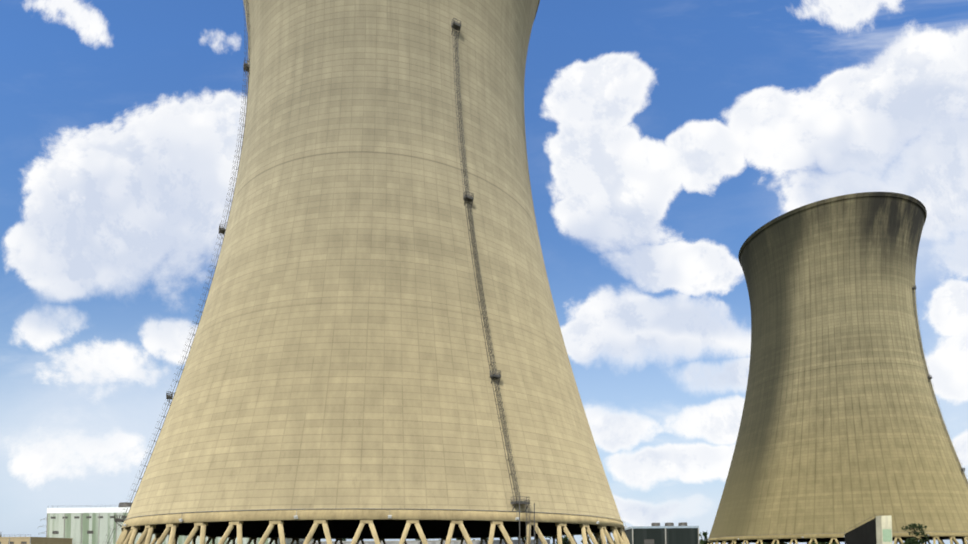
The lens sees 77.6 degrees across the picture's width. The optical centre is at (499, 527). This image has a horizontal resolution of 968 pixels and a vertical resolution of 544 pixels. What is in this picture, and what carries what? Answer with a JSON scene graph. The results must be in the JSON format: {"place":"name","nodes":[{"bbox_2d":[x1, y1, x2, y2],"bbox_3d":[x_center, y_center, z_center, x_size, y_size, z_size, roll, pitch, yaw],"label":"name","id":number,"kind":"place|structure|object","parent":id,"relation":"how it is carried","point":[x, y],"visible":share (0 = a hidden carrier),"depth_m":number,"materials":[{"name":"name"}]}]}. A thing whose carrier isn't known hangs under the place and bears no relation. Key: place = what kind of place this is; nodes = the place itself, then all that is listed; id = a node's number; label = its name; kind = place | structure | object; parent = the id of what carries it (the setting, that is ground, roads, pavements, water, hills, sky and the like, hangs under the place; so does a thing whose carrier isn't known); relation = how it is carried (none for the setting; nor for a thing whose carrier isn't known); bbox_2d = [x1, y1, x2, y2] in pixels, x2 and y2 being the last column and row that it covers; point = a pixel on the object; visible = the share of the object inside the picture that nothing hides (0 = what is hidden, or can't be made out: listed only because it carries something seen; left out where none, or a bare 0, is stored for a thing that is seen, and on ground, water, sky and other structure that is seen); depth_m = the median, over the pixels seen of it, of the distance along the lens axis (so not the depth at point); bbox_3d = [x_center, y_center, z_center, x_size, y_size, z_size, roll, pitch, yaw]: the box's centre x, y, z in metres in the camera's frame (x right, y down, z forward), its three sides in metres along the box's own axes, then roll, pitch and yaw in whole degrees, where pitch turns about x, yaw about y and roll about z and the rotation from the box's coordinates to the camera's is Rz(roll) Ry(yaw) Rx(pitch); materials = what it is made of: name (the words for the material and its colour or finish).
{"place":"outdoors","nodes":[
{"label":"outdoors","id":0,"kind":"place"},
{"bbox_2d":[46,502,313,543],"bbox_3d":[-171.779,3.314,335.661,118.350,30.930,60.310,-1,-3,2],"label":"industrial building","id":1,"kind":"structure","parent":0,"point":[93,524],"depth_m":307.07,"materials":[{"name":"metal"}]},
{"bbox_2d":[116,509,629,543],"bbox_3d":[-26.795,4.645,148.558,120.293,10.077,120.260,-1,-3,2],"label":"cooling tower columns","id":2,"kind":"structure","parent":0,"point":[129,533],"depth_m":97.42,"materials":[{"name":"beige concrete"}]},
{"bbox_2d":[123,508,626,527],"bbox_3d":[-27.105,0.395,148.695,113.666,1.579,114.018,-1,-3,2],"label":"cooling tower fittings","id":3,"kind":"object","parent":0,"point":[389,516],"visible":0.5,"depth_m":97.48,"materials":[{"name":"beige concrete"}]},
{"bbox_2d":[0,0,967,543],"label":"sky","id":4,"kind":"structure","parent":0,"point":[661,135],"materials":[{"name":"blue"}]},
{"bbox_2d":[625,522,698,543],"bbox_3d":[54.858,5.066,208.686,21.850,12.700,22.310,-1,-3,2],"label":"building","id":5,"kind":"structure","parent":0,"point":[671,533],"depth_m":197.82,"materials":[{"name":"grey metal"}]},
{"bbox_2d":[708,533,929,540],"bbox_3d":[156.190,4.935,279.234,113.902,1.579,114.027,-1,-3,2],"label":"cooling tower fittings","id":6,"kind":"object","parent":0,"point":[782,534],"visible":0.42,"depth_m":241.30,"materials":[{"name":"beige concrete"}]},
{"bbox_2d":[707,532,967,543],"bbox_3d":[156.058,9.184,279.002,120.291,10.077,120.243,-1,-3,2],"label":"cooling tower columns","id":7,"kind":"structure","parent":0,"point":[935,536],"depth_m":236.67,"materials":[{"name":"beige concrete"}]},
{"bbox_2d":[844,515,892,543],"bbox_3d":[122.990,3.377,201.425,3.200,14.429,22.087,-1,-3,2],"label":"building","id":8,"kind":"structure","parent":0,"point":[877,530],"depth_m":195.07,"materials":[{"name":"concrete"}]},
{"label":"ground","id":9,"kind":"structure","parent":0,"visible":0},
{"bbox_2d":[0,534,72,543],"bbox_3d":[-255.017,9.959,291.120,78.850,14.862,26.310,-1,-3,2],"label":"beige annex","id":10,"kind":"object","parent":9,"relation":"on","point":[26,540],"visible":1,"depth_m":278.76,"materials":[{"name":"beige concrete"}]},
{"bbox_2d":[126,0,620,537],"bbox_3d":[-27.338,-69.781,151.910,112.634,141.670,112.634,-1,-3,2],"label":"cooling tower","id":11,"kind":"structure","parent":9,"relation":"on","point":[338,356],"depth_m":112.89,"materials":[{"name":"beige concrete"}]},
{"bbox_2d":[103,0,250,543],"bbox_3d":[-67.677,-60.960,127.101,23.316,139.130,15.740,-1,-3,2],"label":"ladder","id":12,"kind":"object","parent":11,"relation":"attached to","point":[246,66],"visible":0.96,"depth_m":131.07,"materials":[{"name":"grey metal"}]},
{"bbox_2d":[451,18,534,543],"bbox_3d":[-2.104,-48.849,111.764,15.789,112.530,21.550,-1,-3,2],"label":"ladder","id":13,"kind":"object","parent":11,"relation":"attached to","point":[467,197],"visible":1,"depth_m":112.49,"materials":[{"name":"grey metal"}]},
{"bbox_2d":[296,539,549,543],"bbox_3d":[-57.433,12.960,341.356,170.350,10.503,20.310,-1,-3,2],"label":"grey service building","id":14,"kind":"structure","parent":9,"relation":"on","point":[434,542],"depth_m":330.78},
{"bbox_2d":[555,536,568,543],"bbox_3d":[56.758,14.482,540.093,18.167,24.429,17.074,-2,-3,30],"label":"tree line","id":15,"kind":"object","parent":9,"relation":"on","point":[565,540],"visible":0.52,"depth_m":535.80,"materials":[{"name":"green plant"}]},
{"bbox_2d":[701,531,707,543],"bbox_3d":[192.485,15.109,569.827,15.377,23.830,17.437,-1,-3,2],"label":"tree line","id":16,"kind":"object","parent":9,"relation":"on","point":[704,534],"visible":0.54,"depth_m":565.82,"materials":[{"name":"green plant"}]},
{"bbox_2d":[709,192,967,541],"bbox_3d":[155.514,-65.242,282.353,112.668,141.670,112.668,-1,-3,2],"label":"cooling tower","id":17,"kind":"structure","parent":9,"relation":"on","point":[842,428],"depth_m":250.19,"materials":[{"name":"beige concrete"}]},
{"bbox_2d":[912,285,967,486],"bbox_3d":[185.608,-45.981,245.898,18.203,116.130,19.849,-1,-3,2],"label":"ladder","id":18,"kind":"object","parent":17,"relation":"attached to","point":[930,378],"visible":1,"depth_m":252.72,"materials":[{"name":"grey metal"}]},
{"bbox_2d":[901,523,929,543],"bbox_3d":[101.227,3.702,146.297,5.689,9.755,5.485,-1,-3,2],"label":"tree","id":19,"kind":"object","parent":9,"relation":"on","point":[912,526],"visible":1,"depth_m":146.04,"materials":[{"name":"green plant"}]}
]}

